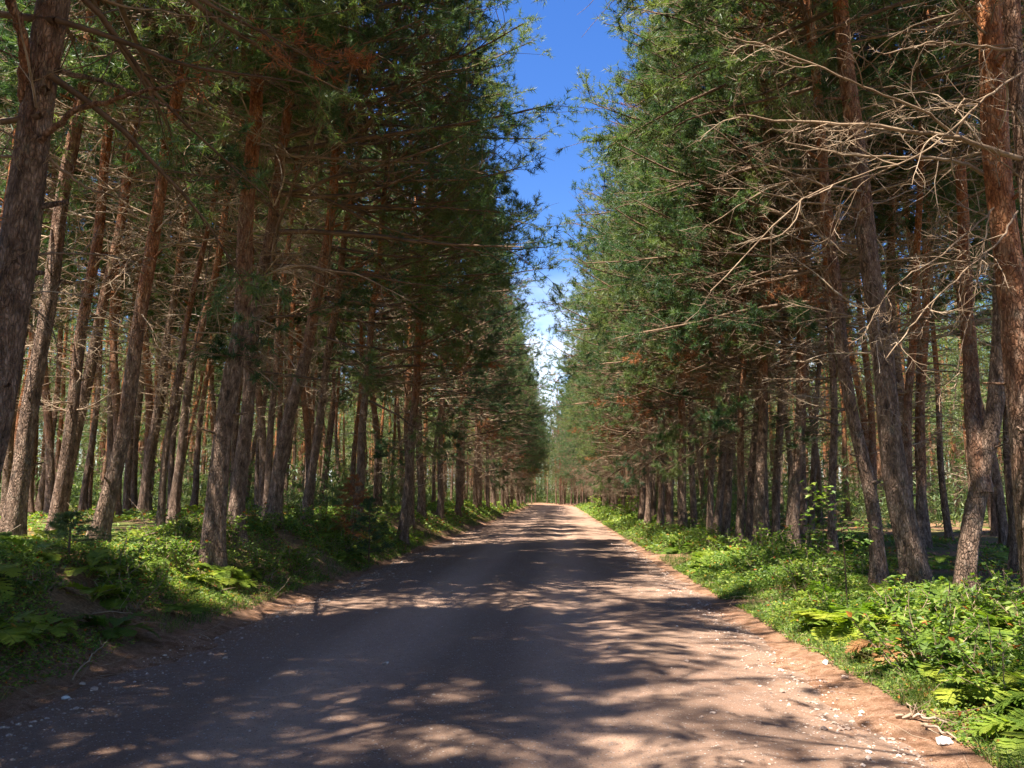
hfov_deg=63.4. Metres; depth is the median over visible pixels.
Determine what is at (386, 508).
leafy shrub
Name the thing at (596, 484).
pine tree
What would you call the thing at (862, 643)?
withered fern
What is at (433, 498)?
pine tree
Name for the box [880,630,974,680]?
fern
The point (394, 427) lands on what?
pine tree
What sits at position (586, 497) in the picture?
pine tree
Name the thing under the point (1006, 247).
pine tree
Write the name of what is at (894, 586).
leafy shrub
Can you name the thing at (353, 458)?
pine tree
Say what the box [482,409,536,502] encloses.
pine tree
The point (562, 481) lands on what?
pine tree
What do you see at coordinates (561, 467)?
pine tree
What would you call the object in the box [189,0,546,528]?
pine tree
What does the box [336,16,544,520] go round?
pine tree
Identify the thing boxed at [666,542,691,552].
fern
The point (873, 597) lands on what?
fern
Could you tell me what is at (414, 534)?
fern
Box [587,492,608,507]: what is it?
leafy bush
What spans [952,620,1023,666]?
fern
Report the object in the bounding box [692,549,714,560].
fern
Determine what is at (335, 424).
pine tree
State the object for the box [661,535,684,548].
leafy shrub
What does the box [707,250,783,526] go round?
pine tree
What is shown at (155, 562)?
fern
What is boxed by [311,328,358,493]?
pine tree
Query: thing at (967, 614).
leafy shrub
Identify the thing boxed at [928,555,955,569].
fern
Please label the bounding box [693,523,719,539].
leafy shrub
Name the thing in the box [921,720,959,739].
fallen branch
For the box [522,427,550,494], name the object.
pine tree
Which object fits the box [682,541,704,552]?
fern
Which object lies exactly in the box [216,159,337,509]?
pine tree
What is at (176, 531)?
leafy shrub
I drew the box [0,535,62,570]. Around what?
fern
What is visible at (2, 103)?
pine tree
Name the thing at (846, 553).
fern
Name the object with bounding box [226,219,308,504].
pine tree
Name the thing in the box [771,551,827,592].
leafy shrub
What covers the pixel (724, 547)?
leafy shrub
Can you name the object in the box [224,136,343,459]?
pine tree
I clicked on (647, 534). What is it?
leafy shrub
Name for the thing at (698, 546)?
leafy shrub
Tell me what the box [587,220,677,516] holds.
pine tree
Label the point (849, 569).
leafy shrub
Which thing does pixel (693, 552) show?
leafy shrub
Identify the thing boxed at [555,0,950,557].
pine tree
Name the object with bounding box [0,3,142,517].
pine tree
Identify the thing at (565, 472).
pine tree
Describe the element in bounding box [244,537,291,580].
leafy shrub
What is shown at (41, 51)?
pine tree
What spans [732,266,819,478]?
pine tree
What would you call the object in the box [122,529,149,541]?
fern
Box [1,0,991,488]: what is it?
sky
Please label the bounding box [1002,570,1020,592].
leafy shrub
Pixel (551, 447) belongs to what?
pine tree
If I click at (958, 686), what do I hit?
fern
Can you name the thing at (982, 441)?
pine tree
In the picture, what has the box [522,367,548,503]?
pine tree
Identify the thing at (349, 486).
withered sapling
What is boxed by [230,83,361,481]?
pine tree
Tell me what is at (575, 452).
pine tree
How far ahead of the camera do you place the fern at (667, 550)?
22.05 m
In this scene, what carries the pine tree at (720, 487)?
on the ground at (878, 703)
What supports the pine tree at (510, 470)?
on the ground at (878, 703)
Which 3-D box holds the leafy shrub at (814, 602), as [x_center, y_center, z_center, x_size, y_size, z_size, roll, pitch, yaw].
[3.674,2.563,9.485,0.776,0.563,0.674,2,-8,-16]
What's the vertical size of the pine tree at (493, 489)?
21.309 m
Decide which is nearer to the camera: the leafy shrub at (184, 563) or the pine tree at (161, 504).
the leafy shrub at (184, 563)
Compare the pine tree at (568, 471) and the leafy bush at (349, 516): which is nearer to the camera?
the leafy bush at (349, 516)
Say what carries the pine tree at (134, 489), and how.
on the ground at (878, 703)
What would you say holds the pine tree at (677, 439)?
on the ground at (878, 703)
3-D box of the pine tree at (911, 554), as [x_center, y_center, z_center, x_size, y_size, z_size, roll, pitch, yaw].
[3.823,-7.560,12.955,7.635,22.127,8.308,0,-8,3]
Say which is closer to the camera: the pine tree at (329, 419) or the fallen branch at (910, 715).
the fallen branch at (910, 715)
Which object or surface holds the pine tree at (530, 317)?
on the ground at (878, 703)
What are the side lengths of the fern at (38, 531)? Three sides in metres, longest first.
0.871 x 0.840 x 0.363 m
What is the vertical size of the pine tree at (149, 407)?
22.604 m
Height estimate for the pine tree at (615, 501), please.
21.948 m
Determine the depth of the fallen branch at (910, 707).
5.83 m
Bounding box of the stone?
[936,736,952,744]
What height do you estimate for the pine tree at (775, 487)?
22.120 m
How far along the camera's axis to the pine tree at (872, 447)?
26.30 m
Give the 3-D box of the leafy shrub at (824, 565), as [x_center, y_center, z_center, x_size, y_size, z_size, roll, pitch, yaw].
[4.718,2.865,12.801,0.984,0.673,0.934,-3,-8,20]
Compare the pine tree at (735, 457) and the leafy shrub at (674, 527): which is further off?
the pine tree at (735, 457)
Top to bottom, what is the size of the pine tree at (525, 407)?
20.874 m
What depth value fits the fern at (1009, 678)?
5.80 m
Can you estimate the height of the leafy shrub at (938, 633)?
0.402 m
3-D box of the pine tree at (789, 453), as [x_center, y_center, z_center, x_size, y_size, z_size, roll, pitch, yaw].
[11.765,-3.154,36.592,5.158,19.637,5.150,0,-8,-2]
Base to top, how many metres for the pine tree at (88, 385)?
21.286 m
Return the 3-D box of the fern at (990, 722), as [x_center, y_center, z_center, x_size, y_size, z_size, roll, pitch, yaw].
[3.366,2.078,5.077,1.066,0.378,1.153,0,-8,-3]
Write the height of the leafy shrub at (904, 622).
0.754 m
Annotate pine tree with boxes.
[0,0,94,483]
[0,0,146,515]
[0,0,147,419]
[0,0,250,538]
[0,0,273,536]
[0,0,398,475]
[0,1,113,410]
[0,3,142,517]
[0,5,32,196]
[0,28,143,517]
[0,115,88,429]
[1,0,244,525]
[35,131,122,512]
[46,28,164,511]
[49,0,352,542]
[56,15,211,515]
[58,1,235,512]
[60,22,217,474]
[72,94,214,511]
[85,0,379,526]
[95,91,233,509]
[100,35,285,515]
[105,0,607,548]
[120,222,178,464]
[123,223,234,498]
[127,0,329,522]
[133,134,255,508]
[136,0,471,571]
[149,53,260,508]
[172,210,234,496]
[173,50,321,504]
[176,106,261,505]
[187,263,262,502]
[188,59,322,512]
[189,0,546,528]
[191,213,256,471]
[192,0,412,519]
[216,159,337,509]
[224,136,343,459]
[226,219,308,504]
[229,58,377,509]
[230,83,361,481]
[254,160,358,487]
[258,0,568,518]
[258,306,324,502]
[261,314,313,478]
[266,359,318,498]
[274,192,330,504]
[275,364,343,455]
[285,0,553,517]
[293,160,347,502]
[293,182,364,505]
[294,214,347,500]
[301,315,366,503]
[310,111,398,501]
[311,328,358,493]
[320,248,367,494]
[329,148,412,508]
[330,127,411,507]
[333,26,547,529]
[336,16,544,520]
[342,204,395,493]
[350,0,541,545]
[363,211,440,505]
[373,307,448,503]
[374,308,428,504]
[388,320,438,478]
[389,102,556,519]
[411,256,469,502]
[413,190,550,518]
[425,236,546,507]
[440,188,549,509]
[447,224,551,505]
[467,294,541,509]
[471,301,542,508]
[478,270,552,503]
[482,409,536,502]
[483,351,553,508]
[484,328,541,484]
[489,328,550,507]
[489,336,554,507]
[501,314,547,503]
[509,340,554,503]
[509,374,555,503]
[510,422,544,502]
[512,371,558,506]
[514,408,547,500]
[514,421,550,501]
[519,368,559,503]
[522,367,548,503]
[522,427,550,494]
[524,22,732,533]
[525,424,548,495]
[526,454,551,495]
[529,99,711,523]
[531,0,1013,587]
[541,379,563,504]
[543,19,836,533]
[543,111,669,524]
[543,389,568,504]
[547,5,819,537]
[548,391,583,504]
[549,279,629,507]
[549,379,576,504]
[549,415,584,502]
[551,248,658,510]
[551,416,583,502]
[552,62,722,528]
[552,432,595,500]
[553,20,751,527]
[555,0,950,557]
[556,347,637,503]
[556,419,589,494]
[557,359,604,505]
[558,0,939,548]
[559,327,627,509]
[559,358,636,500]
[561,216,668,503]
[561,221,638,509]
[561,427,594,502]
[564,389,596,501]
[564,417,587,503]
[565,350,646,504]
[565,381,603,501]
[565,431,598,497]
[566,421,594,500]
[570,0,883,549]
[570,408,636,497]
[570,430,603,504]
[571,382,645,506]
[571,384,647,497]
[572,381,617,508]
[576,0,881,541]
[576,388,611,505]
[577,0,952,587]
[579,424,608,506]
[583,9,818,531]
[584,3,720,532]
[585,458,608,503]
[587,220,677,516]
[591,431,628,505]
[594,0,844,545]
[600,0,916,551]
[616,341,678,516]
[656,354,717,521]
[656,370,705,518]
[657,385,699,516]
[666,0,1023,593]
[666,324,718,504]
[667,342,709,495]
[684,0,1023,432]
[693,359,752,515]
[694,109,793,517]
[699,371,750,494]
[703,0,1023,599]
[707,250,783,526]
[727,59,817,531]
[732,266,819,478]
[734,160,882,539]
[738,2,937,546]
[755,257,824,492]
[769,260,825,520]
[775,203,854,523]
[796,0,1023,498]
[799,0,1023,558]
[804,34,911,487]
[807,38,916,535]
[809,5,984,547]
[820,2,1023,461]
[826,2,983,548]
[861,0,1023,571]
[875,56,992,541]
[889,4,1023,544]
[897,0,1023,404]
[904,15,1022,548]
[913,28,1003,535]
[939,193,1019,384]
[944,53,1021,365]
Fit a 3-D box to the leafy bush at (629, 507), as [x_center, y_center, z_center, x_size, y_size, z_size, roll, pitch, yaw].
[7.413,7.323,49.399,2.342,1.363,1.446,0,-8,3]
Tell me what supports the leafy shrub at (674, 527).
on the ground at (878, 703)
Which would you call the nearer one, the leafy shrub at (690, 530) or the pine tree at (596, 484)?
the leafy shrub at (690, 530)
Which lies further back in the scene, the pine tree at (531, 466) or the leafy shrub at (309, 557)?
the pine tree at (531, 466)
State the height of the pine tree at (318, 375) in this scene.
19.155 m
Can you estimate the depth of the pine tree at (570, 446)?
87.90 m
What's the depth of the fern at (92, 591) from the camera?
8.86 m
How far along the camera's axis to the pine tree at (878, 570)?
13.50 m
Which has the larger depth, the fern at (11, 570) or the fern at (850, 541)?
the fern at (850, 541)
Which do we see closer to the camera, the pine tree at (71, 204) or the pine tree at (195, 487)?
the pine tree at (71, 204)
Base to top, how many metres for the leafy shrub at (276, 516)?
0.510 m
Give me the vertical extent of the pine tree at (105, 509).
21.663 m
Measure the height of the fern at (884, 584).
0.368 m
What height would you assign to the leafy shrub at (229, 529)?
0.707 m
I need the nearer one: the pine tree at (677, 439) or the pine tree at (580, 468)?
the pine tree at (677, 439)
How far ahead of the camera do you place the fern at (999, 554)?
15.88 m
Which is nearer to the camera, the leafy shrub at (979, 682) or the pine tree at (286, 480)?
the leafy shrub at (979, 682)
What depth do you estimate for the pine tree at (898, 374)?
21.02 m
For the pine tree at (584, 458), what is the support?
on the ground at (878, 703)
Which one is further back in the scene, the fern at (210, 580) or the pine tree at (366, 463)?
the pine tree at (366, 463)
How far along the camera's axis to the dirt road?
6.86 m
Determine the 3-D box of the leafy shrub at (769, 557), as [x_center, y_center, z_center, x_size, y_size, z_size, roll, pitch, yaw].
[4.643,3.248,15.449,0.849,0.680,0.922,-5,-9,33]
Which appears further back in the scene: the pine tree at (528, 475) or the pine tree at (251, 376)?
the pine tree at (528, 475)
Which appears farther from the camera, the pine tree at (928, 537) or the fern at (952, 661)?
the pine tree at (928, 537)
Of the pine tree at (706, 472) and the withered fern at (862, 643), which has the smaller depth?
the withered fern at (862, 643)
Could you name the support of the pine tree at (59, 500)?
on the ground at (878, 703)
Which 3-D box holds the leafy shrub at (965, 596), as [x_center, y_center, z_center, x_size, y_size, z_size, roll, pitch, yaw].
[4.818,2.266,8.560,0.945,0.646,0.897,2,-8,-14]
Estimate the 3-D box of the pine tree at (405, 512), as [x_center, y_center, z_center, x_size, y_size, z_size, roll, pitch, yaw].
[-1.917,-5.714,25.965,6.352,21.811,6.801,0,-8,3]
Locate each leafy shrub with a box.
[14,560,68,598]
[79,531,159,580]
[93,560,168,610]
[131,551,174,588]
[133,524,188,560]
[157,535,209,572]
[162,509,202,540]
[164,512,201,537]
[189,506,248,544]
[227,497,269,523]
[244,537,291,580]
[250,506,281,529]
[274,541,319,574]
[297,541,322,566]
[303,500,332,521]
[372,514,393,528]
[377,516,391,528]
[382,500,396,513]
[383,528,401,539]
[617,520,637,530]
[632,521,661,539]
[634,524,653,537]
[656,522,675,535]
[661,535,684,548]
[665,519,684,534]
[681,524,707,541]
[684,517,705,529]
[688,536,721,550]
[688,547,702,559]
[691,539,718,553]
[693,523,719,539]
[694,518,705,529]
[696,525,734,548]
[698,552,729,570]
[708,529,749,550]
[736,553,781,585]
[742,540,779,567]
[762,537,801,556]
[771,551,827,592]
[788,548,849,589]
[797,561,852,591]
[802,583,876,628]
[814,542,826,553]
[832,547,890,576]
[843,588,983,683]
[848,552,898,575]
[854,550,895,566]
[864,574,942,631]
[882,576,999,642]
[891,629,979,671]
[917,572,1017,615]
[933,614,1023,712]
[950,568,1020,612]
[951,561,1018,612]
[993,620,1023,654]
[994,587,1023,640]
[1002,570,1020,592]
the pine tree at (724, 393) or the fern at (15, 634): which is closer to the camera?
the fern at (15, 634)
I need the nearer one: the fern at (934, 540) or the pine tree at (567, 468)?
the fern at (934, 540)
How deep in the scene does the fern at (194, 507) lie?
22.97 m
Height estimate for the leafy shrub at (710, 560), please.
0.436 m
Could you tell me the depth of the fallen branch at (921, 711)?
5.94 m
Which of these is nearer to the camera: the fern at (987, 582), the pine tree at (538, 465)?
the fern at (987, 582)
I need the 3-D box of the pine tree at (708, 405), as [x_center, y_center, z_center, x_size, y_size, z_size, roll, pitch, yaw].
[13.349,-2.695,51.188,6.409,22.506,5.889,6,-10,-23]
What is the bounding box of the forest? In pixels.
[0,132,1007,527]
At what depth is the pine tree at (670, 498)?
32.90 m
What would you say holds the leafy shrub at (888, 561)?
on the ground at (878, 703)
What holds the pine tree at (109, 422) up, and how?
on the ground at (878, 703)
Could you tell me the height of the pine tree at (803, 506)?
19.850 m
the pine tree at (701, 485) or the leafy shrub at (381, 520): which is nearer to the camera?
the leafy shrub at (381, 520)
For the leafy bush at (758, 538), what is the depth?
18.32 m
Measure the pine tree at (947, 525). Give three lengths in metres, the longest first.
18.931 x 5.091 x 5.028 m
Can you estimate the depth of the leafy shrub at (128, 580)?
9.26 m
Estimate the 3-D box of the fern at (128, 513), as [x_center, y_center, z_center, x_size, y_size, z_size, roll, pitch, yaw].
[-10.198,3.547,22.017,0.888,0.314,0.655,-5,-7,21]
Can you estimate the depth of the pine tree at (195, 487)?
37.48 m
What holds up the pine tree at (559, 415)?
on the ground at (878, 703)
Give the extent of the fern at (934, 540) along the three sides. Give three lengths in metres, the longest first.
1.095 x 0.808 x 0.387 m
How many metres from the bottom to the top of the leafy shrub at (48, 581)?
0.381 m
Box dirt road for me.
[0,505,936,767]
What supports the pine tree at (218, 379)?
on the ground at (878, 703)
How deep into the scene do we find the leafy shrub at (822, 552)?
17.35 m
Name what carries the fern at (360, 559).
on the ground at (878, 703)
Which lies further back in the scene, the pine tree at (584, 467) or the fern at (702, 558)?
the pine tree at (584, 467)
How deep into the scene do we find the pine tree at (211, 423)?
45.93 m
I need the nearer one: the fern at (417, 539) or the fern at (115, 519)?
the fern at (115, 519)
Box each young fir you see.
[32,509,115,560]
[341,496,395,561]
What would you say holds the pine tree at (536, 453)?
on the ground at (878, 703)
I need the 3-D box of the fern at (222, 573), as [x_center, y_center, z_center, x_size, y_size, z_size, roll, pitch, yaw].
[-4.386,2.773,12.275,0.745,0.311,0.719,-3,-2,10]
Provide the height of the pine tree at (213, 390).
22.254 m
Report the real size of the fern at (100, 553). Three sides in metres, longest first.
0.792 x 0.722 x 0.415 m
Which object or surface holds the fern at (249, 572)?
on the ground at (878, 703)
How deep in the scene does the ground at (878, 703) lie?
8.60 m
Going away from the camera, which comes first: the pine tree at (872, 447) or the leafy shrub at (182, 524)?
the leafy shrub at (182, 524)
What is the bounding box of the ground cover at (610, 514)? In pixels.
[0,498,1023,767]
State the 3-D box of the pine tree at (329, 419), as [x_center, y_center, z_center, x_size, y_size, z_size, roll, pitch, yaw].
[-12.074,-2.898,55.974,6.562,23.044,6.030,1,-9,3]
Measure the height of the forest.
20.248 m
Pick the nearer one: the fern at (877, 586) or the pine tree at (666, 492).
the fern at (877, 586)
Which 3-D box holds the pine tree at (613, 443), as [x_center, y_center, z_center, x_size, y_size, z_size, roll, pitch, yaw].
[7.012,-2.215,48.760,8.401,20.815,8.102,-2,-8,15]
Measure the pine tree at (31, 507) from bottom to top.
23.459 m
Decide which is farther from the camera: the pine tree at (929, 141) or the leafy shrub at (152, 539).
the pine tree at (929, 141)
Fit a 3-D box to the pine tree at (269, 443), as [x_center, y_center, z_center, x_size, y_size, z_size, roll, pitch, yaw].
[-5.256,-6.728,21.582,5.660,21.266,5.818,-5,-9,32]
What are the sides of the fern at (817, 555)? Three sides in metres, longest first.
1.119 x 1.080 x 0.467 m
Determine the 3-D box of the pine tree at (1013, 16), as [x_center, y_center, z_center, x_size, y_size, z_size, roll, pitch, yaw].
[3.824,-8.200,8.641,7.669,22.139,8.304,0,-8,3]
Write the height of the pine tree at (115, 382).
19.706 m
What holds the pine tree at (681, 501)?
on the ground at (878, 703)
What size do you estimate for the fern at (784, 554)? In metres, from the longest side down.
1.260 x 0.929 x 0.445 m
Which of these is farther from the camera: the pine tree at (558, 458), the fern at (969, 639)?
the pine tree at (558, 458)
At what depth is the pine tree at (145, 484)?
24.71 m
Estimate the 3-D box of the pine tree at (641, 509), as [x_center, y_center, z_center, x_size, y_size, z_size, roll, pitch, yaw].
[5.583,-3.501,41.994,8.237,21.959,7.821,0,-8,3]
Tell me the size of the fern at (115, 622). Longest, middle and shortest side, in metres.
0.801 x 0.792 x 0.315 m
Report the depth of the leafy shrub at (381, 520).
23.82 m
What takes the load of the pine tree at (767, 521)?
on the ground at (878, 703)
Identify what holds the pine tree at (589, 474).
on the ground at (878, 703)
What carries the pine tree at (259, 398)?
on the ground at (878, 703)
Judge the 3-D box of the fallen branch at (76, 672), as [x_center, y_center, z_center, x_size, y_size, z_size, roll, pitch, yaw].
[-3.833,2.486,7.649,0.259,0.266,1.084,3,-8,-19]
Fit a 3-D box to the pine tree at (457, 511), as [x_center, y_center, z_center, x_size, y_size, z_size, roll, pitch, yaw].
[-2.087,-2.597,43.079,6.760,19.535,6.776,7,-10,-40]
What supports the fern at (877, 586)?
on the ground at (878, 703)
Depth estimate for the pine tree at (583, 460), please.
68.31 m
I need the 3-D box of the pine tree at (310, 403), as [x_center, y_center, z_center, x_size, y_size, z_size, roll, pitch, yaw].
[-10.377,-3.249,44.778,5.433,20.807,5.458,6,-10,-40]
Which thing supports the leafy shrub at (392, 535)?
on the ground at (878, 703)
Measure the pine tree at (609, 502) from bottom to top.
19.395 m
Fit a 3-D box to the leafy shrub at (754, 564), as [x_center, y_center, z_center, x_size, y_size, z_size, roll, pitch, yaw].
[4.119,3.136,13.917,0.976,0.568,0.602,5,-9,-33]
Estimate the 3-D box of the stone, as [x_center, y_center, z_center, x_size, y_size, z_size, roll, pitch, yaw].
[2.754,2.274,5.270,0.099,0.062,0.087,0,-8,3]
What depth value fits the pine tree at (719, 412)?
20.24 m
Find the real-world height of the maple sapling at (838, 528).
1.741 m
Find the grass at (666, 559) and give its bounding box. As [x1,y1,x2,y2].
[0,507,1023,767]
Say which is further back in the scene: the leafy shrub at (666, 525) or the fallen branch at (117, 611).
the leafy shrub at (666, 525)
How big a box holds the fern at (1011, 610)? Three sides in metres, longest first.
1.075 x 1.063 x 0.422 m
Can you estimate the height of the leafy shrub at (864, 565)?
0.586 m
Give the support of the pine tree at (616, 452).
on the ground at (878, 703)
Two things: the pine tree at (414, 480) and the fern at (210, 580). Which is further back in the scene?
the pine tree at (414, 480)
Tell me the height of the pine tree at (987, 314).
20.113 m
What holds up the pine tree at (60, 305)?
on the ground at (878, 703)
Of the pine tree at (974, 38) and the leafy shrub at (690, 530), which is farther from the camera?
the leafy shrub at (690, 530)
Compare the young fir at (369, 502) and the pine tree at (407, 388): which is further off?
the pine tree at (407, 388)
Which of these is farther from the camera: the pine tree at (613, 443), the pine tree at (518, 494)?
the pine tree at (518, 494)
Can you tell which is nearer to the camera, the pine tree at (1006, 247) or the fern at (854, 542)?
the pine tree at (1006, 247)
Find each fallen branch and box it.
[71,636,112,680]
[92,591,153,614]
[126,492,203,541]
[895,702,946,722]
[902,699,925,713]
[904,705,924,714]
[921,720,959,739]
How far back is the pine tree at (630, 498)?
53.96 m
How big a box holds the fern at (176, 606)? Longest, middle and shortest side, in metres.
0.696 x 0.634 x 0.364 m
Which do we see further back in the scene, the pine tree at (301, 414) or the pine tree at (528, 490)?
the pine tree at (528, 490)
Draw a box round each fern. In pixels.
[0,531,33,557]
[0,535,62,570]
[0,561,21,601]
[0,610,45,650]
[8,611,80,637]
[15,528,86,550]
[58,581,128,601]
[65,548,127,577]
[67,611,160,639]
[90,581,137,610]
[113,513,130,521]
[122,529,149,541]
[123,511,142,518]
[134,554,170,567]
[142,525,169,536]
[153,588,203,614]
[183,572,220,584]
[184,505,203,515]
[195,562,244,581]
[210,563,257,588]
[231,565,263,578]
[337,549,368,562]
[409,531,423,536]
[409,535,423,544]
[658,535,693,553]
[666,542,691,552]
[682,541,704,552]
[685,554,732,573]
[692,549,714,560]
[726,556,742,575]
[758,552,805,558]
[786,585,878,609]
[790,579,879,621]
[791,608,888,646]
[793,558,858,570]
[795,602,880,631]
[801,601,895,635]
[806,580,870,599]
[809,552,826,561]
[812,538,860,558]
[820,549,852,559]
[836,589,923,611]
[838,537,868,551]
[844,639,926,664]
[859,614,935,635]
[864,584,895,596]
[874,581,953,590]
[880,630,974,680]
[908,581,1007,631]
[911,629,998,667]
[918,649,1012,685]
[927,678,1015,705]
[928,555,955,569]
[932,538,947,546]
[933,615,1013,635]
[937,576,952,582]
[939,663,1020,707]
[942,612,1012,643]
[949,608,977,622]
[950,657,1023,703]
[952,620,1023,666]
[955,635,1023,665]
[967,705,1023,767]
[976,687,1023,719]
[977,577,1001,590]
[987,550,1008,563]
[993,670,1023,689]
[997,596,1022,629]
[1000,666,1023,714]
[1002,705,1023,731]
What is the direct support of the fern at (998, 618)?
on the ground at (878, 703)
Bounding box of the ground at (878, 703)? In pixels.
[0,503,1022,767]
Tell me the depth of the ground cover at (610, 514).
12.06 m
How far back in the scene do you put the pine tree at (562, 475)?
139.01 m
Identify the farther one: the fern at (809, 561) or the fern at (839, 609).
the fern at (809, 561)
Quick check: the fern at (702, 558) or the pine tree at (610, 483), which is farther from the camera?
the pine tree at (610, 483)
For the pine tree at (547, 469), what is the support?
on the ground at (878, 703)
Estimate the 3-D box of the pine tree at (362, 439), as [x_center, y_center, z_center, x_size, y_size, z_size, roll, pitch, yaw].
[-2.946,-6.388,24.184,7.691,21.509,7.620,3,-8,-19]
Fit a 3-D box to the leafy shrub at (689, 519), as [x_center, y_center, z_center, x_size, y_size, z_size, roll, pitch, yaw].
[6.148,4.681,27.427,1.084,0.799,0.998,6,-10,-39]
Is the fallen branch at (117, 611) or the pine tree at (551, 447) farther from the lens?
the pine tree at (551, 447)
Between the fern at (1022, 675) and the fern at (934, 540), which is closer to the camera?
the fern at (1022, 675)
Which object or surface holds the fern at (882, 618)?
on the ground at (878, 703)
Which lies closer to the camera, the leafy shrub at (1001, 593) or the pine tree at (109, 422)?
the leafy shrub at (1001, 593)
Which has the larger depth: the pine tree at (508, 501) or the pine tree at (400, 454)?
the pine tree at (508, 501)
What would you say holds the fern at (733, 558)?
on the ground at (878, 703)
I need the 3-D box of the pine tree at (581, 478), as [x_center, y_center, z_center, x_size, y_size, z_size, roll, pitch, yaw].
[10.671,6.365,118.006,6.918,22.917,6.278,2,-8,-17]
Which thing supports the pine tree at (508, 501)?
on the ground at (878, 703)
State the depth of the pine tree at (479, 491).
57.72 m
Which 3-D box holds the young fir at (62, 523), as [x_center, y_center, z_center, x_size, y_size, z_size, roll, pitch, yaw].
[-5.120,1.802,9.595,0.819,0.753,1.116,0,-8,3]
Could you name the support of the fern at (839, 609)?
on the ground at (878, 703)
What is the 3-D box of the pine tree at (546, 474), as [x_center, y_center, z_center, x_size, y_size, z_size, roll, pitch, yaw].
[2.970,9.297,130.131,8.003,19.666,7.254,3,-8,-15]
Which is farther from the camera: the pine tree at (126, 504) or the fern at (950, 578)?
the pine tree at (126, 504)
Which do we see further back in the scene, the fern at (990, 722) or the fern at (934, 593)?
the fern at (934, 593)
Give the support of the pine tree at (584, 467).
on the ground at (878, 703)
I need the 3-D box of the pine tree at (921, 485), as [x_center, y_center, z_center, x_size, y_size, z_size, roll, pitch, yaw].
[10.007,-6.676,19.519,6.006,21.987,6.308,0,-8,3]
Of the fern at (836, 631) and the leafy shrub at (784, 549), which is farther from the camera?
the leafy shrub at (784, 549)
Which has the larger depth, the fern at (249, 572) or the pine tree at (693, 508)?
the pine tree at (693, 508)
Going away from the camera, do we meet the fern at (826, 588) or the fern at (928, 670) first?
the fern at (928, 670)
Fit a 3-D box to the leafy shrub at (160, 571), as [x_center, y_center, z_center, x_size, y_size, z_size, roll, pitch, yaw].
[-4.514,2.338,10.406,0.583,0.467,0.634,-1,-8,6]
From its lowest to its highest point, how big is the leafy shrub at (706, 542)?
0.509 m
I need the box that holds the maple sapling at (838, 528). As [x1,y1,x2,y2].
[798,479,878,603]
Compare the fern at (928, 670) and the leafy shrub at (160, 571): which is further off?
the leafy shrub at (160, 571)
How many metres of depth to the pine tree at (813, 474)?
22.51 m
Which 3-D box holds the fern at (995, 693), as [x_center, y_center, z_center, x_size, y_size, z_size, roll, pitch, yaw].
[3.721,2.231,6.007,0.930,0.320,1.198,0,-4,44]
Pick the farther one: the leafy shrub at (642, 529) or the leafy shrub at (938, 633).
the leafy shrub at (642, 529)
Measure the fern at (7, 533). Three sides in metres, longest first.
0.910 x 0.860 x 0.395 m
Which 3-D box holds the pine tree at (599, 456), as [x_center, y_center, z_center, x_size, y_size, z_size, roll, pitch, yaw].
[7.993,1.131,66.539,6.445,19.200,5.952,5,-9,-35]
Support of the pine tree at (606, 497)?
on the ground at (878, 703)
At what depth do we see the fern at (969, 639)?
7.32 m
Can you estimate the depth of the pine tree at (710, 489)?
27.03 m
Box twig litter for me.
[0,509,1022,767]
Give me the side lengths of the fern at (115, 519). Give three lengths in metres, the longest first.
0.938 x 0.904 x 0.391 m
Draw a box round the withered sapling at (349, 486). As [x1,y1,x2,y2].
[330,474,381,545]
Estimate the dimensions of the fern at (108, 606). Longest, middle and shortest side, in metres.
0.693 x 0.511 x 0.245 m
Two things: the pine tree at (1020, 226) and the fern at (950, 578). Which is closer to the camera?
the fern at (950, 578)
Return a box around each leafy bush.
[283,495,322,525]
[332,497,373,534]
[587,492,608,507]
[602,496,625,509]
[617,495,638,517]
[728,522,787,552]
[774,518,833,554]
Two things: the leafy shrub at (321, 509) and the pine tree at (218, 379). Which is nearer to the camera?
the leafy shrub at (321, 509)
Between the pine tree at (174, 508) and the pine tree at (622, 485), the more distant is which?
the pine tree at (622, 485)
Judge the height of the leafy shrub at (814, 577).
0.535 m
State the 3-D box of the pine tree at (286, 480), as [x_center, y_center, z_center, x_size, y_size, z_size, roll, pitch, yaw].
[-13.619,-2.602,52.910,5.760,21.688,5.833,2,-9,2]
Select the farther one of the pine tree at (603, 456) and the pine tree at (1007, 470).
the pine tree at (603, 456)
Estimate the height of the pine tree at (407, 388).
18.939 m
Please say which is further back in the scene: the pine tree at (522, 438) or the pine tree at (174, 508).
the pine tree at (522, 438)
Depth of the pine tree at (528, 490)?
94.41 m
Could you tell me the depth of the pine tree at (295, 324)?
29.83 m
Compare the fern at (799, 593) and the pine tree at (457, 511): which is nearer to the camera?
the fern at (799, 593)
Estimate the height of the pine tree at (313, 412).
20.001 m
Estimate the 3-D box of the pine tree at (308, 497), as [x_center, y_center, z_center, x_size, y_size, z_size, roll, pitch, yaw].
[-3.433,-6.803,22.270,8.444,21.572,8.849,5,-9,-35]
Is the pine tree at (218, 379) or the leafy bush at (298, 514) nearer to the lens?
the leafy bush at (298, 514)
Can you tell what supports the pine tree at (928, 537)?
on the ground at (878, 703)
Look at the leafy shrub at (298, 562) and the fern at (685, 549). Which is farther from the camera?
the fern at (685, 549)
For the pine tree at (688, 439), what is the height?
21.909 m
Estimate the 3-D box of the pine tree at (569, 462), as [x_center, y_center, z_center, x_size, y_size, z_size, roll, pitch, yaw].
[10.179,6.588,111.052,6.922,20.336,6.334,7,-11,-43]
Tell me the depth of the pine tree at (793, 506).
19.09 m

